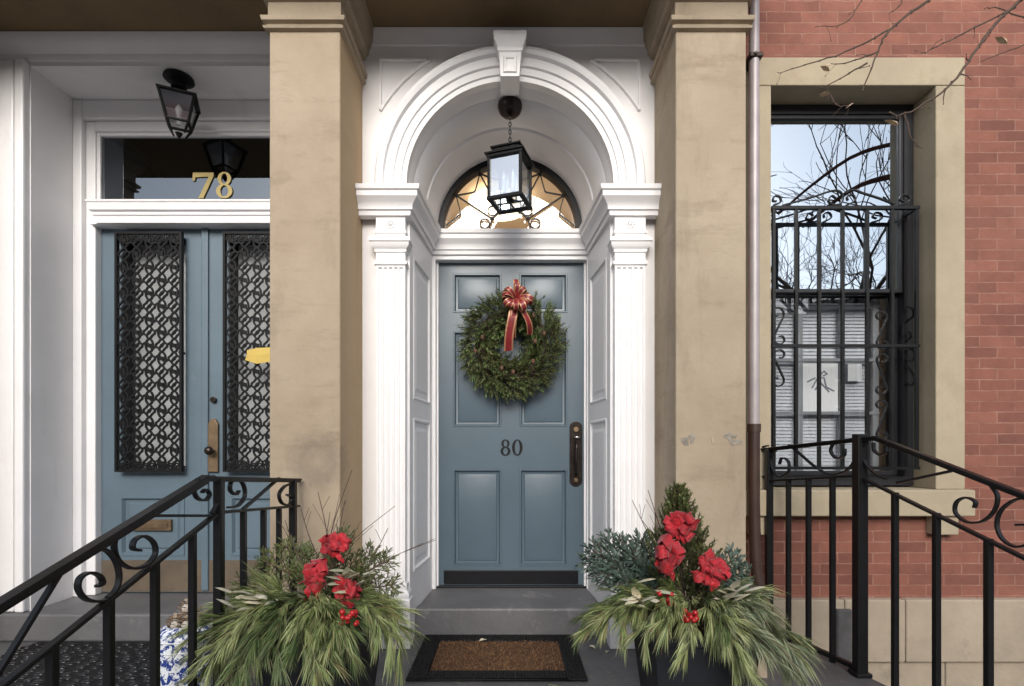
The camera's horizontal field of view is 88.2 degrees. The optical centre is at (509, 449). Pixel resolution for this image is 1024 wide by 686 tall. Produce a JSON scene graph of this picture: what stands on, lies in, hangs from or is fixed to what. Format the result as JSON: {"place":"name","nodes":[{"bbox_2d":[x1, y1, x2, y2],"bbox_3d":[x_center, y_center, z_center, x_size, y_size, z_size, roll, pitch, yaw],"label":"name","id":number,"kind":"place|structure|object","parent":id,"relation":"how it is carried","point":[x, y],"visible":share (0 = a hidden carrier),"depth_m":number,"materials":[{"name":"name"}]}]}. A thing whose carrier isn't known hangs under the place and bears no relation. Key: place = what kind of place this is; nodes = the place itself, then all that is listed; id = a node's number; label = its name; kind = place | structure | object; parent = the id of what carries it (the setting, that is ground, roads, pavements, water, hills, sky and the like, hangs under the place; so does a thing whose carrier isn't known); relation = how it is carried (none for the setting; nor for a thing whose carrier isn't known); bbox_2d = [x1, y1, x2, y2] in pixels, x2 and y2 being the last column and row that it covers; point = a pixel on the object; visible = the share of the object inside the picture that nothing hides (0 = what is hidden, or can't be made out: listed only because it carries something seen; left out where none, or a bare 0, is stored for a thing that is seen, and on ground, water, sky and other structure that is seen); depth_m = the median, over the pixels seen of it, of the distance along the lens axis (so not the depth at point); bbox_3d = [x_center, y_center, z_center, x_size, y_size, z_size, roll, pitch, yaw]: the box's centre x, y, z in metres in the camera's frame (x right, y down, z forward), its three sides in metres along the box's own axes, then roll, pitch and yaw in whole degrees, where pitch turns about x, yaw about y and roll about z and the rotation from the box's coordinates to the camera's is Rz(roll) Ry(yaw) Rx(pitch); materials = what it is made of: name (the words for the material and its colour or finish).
{"place":"outdoors","nodes":[
{"label":"outdoors","id":0,"kind":"place"},
{"bbox_2d":[381,638,832,685],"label":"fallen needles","id":1,"kind":"object","parent":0,"point":[578,681],"depth_m":2.47,"materials":[{"name":"plant"}]},
{"bbox_2d":[746,0,1023,685],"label":"brick house","id":2,"kind":"structure","parent":0,"point":[885,254],"depth_m":3.05,"materials":[{"name":"brick"}]},
{"bbox_2d":[771,105,912,485],"bbox_3d":[1.963,-0.925,3.550,1.561,2.900,0.740,0,0,0],"label":"window","id":3,"kind":"structure","parent":2,"relation":"in","point":[813,152],"depth_m":3.20,"materials":[{"name":"glass"}]},
{"bbox_2d":[803,363,837,410],"bbox_3d":[1.967,-0.396,3.344,0.222,0.310,0.009,0,0,0],"label":"paper drawing","id":4,"kind":"object","parent":3,"relation":"attached to","point":[829,386],"visible":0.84,"depth_m":3.35},
{"bbox_2d":[848,364,861,380],"bbox_3d":[2.186,-0.491,3.347,0.089,0.108,0.002,0,0,0],"label":"paper notice","id":5,"kind":"object","parent":2,"relation":"attached to","point":[854,372],"visible":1,"depth_m":3.35,"materials":[{"name":"white paper"}]},
{"label":"ground","id":6,"kind":"structure","parent":0,"visible":0},
{"bbox_2d":[0,475,301,685],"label":"iron railing","id":7,"kind":"object","parent":6,"relation":"on","point":[50,577],"visible":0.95,"depth_m":1.49,"materials":[{"name":"black metal"}]},
{"bbox_2d":[0,634,885,685],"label":"landing","id":8,"kind":"object","parent":6,"relation":"on","point":[836,673],"visible":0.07,"depth_m":2.43,"materials":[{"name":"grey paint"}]},
{"bbox_2d":[0,642,239,685],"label":"pebble mat","id":9,"kind":"object","parent":8,"relation":"on","point":[81,663],"visible":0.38,"depth_m":2.49,"materials":[{"name":"black rubber"}]},
{"bbox_2d":[0,592,247,640],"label":"doorstep","id":10,"kind":"object","parent":8,"relation":"on","point":[132,617],"visible":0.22,"depth_m":2.81,"materials":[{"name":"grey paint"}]},
{"bbox_2d":[0,31,269,611],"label":"double door entrance","id":11,"kind":"object","parent":8,"relation":"on","point":[134,279],"visible":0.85,"depth_m":3.17,"materials":[{"name":"white paint"}]},
{"bbox_2d":[102,228,208,591],"bbox_3d":[-2.162,-0.279,3.242,0.656,2.292,0.165,0,0,0],"label":"door","id":12,"kind":"structure","parent":11,"relation":"in","point":[155,282],"depth_m":3.22,"materials":[{"name":"blue paint"}]},
{"bbox_2d":[155,68,200,138],"bbox_3d":[-1.856,-1.918,2.960,0.192,0.336,0.192,0,0,-24],"label":"ceiling lantern","id":13,"kind":"object","parent":11,"relation":"attached to","point":[178,96],"visible":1,"depth_m":2.93,"materials":[{"name":"black metal"}]},
{"bbox_2d":[192,172,232,198],"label":"house number","id":14,"kind":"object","parent":11,"relation":"in","point":[210,176],"depth_m":3.19,"materials":[{"name":"gold metal"}]},
{"bbox_2d":[204,229,269,591],"bbox_3d":[-1.552,-0.279,3.231,0.600,2.292,0.187,0,0,0],"label":"door","id":15,"kind":"structure","parent":11,"relation":"in","point":[239,259],"depth_m":3.22,"materials":[{"name":"blue paint"}]},
{"bbox_2d":[245,347,269,363],"bbox_3d":[-1.492,-0.564,3.146,0.179,0.101,0.011,0,0,0],"label":"paper note","id":16,"kind":"object","parent":11,"relation":"attached to","point":[258,355],"visible":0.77,"depth_m":3.15,"materials":[{"name":"yellow paper"}]},
{"bbox_2d":[160,622,212,685],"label":"ceramic jar","id":17,"kind":"object","parent":8,"relation":"on","point":[166,675],"visible":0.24,"depth_m":1.90,"materials":[{"name":"blue ceramic"}]},
{"bbox_2d":[165,614,184,628],"bbox_3d":[-1.244,0.648,1.965,0.073,0.062,0.074,0,0,0],"label":"pine cone","id":18,"kind":"object","parent":17,"relation":"in","point":[174,624],"visible":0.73,"depth_m":1.96,"materials":[{"name":"brown plant"}]},
{"bbox_2d":[165,612,185,624],"bbox_3d":[-1.264,0.649,2.000,0.073,0.062,0.074,0,0,0],"label":"pine cone","id":19,"kind":"object","parent":17,"relation":"in","point":[176,617],"visible":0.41,"depth_m":2.01,"materials":[{"name":"brown plant"}]},
{"bbox_2d":[176,615,187,627],"bbox_3d":[-1.204,0.648,1.965,0.073,0.062,0.074,0,0,0],"label":"pine cone","id":20,"kind":"object","parent":17,"relation":"in","point":[184,624],"visible":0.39,"depth_m":1.96,"materials":[{"name":"brown plant"}]},
{"bbox_2d":[187,606,206,616],"bbox_3d":[-1.204,0.635,2.035,0.073,0.062,0.074,0,0,0],"label":"pine cone","id":21,"kind":"object","parent":17,"relation":"in","point":[198,611],"visible":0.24,"depth_m":2.05,"materials":[{"name":"brown plant"}]},
{"bbox_2d":[176,598,197,615],"bbox_3d":[-1.224,0.596,2.000,0.073,0.062,0.074,0,0,0],"label":"pine cone","id":22,"kind":"object","parent":21,"relation":"on","point":[184,609],"visible":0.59,"depth_m":1.99,"materials":[{"name":"brown plant"}]},
{"bbox_2d":[259,606,387,685],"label":"planter","id":23,"kind":"object","parent":8,"relation":"on","point":[369,679],"visible":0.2,"depth_m":1.77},
{"bbox_2d":[161,470,434,685],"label":"evergreen arrangement","id":24,"kind":"object","parent":23,"relation":"in","point":[263,609],"visible":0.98,"depth_m":1.74,"materials":[{"name":"green plant"}]},
{"bbox_2d":[0,0,766,677],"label":"stone portico","id":25,"kind":"structure","parent":8,"relation":"on","point":[320,54],"depth_m":2.44,"materials":[{"name":"stone"}]},
{"bbox_2d":[406,634,587,680],"bbox_3d":[-0.059,1.009,2.607,0.806,0.026,0.563,0,0,0],"label":"doormat","id":26,"kind":"object","parent":8,"relation":"on","point":[497,657],"visible":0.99,"depth_m":2.56,"materials":[{"name":"brown fabric"}]},
{"bbox_2d":[355,27,660,648],"bbox_3d":[0.000,-0.599,3.913,1.566,3.248,2.573,0,0,0],"label":"arched entrance","id":27,"kind":"object","parent":8,"relation":"on","point":[479,487],"visible":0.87,"depth_m":2.91,"materials":[{"name":"white paint"}]},
{"bbox_2d":[468,188,525,221],"bbox_3d":[-0.080,-1.895,4.100,0.490,0.159,0.490,0,0,0],"label":"hall lamp","id":28,"kind":"object","parent":27,"relation":"attached to","point":[478,200],"visible":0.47,"depth_m":4.03,"materials":[{"name":"white"}]},
{"bbox_2d":[484,96,534,214],"bbox_3d":[0.000,-1.624,2.900,0.218,0.556,0.218,0,0,19],"label":"hanging lantern","id":29,"kind":"object","parent":27,"relation":"hanging from","point":[510,165],"visible":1,"depth_m":2.84,"materials":[{"name":"brown metal"}]},
{"bbox_2d":[439,263,583,584],"bbox_3d":[0.008,-0.165,3.336,0.938,2.042,0.118,0,0,0],"label":"door","id":30,"kind":"structure","parent":27,"relation":"in","point":[511,475],"depth_m":3.35,"materials":[{"name":"blue paint"}]},
{"bbox_2d":[455,279,571,403],"bbox_3d":[0.019,-0.654,3.208,0.729,0.754,0.283,0,0,0],"label":"wreath","id":31,"kind":"object","parent":30,"relation":"attached to","point":[514,315],"visible":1,"depth_m":3.22,"materials":[{"name":"green plant"}]},
{"bbox_2d":[415,588,603,635],"bbox_3d":[0.000,0.947,3.147,1.052,0.155,0.505,0,0,0],"label":"doorstep","id":32,"kind":"object","parent":8,"relation":"on","point":[496,611],"visible":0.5,"depth_m":2.90,"materials":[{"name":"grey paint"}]},
{"bbox_2d":[630,608,762,685],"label":"planter","id":33,"kind":"object","parent":8,"relation":"on","point":[701,670],"visible":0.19,"depth_m":1.76,"materials":[{"name":"plastic"}]},
{"bbox_2d":[628,481,754,643],"bbox_3d":[0.642,0.386,1.986,0.507,0.561,0.556,0,0,0],"label":"dwarf conifer","id":34,"kind":"object","parent":33,"relation":"on","point":[678,496],"visible":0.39,"depth_m":1.93,"materials":[{"name":"green plant"}]},
{"bbox_2d":[562,491,825,685],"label":"evergreen arrangement","id":35,"kind":"object","parent":33,"relation":"in","point":[733,607],"visible":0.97,"depth_m":1.77,"materials":[{"name":"green plant"}]},
{"bbox_2d":[760,434,1023,685],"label":"iron railing","id":36,"kind":"object","parent":8,"relation":"on","point":[859,466],"visible":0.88,"depth_m":2.38,"materials":[{"name":"black metal"}]},
{"bbox_2d":[776,0,1023,148],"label":"bare tree","id":37,"kind":"object","parent":6,"relation":"on","point":[1002,40],"visible":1,"depth_m":2.17,"materials":[{"name":"brown plant"}]}
]}

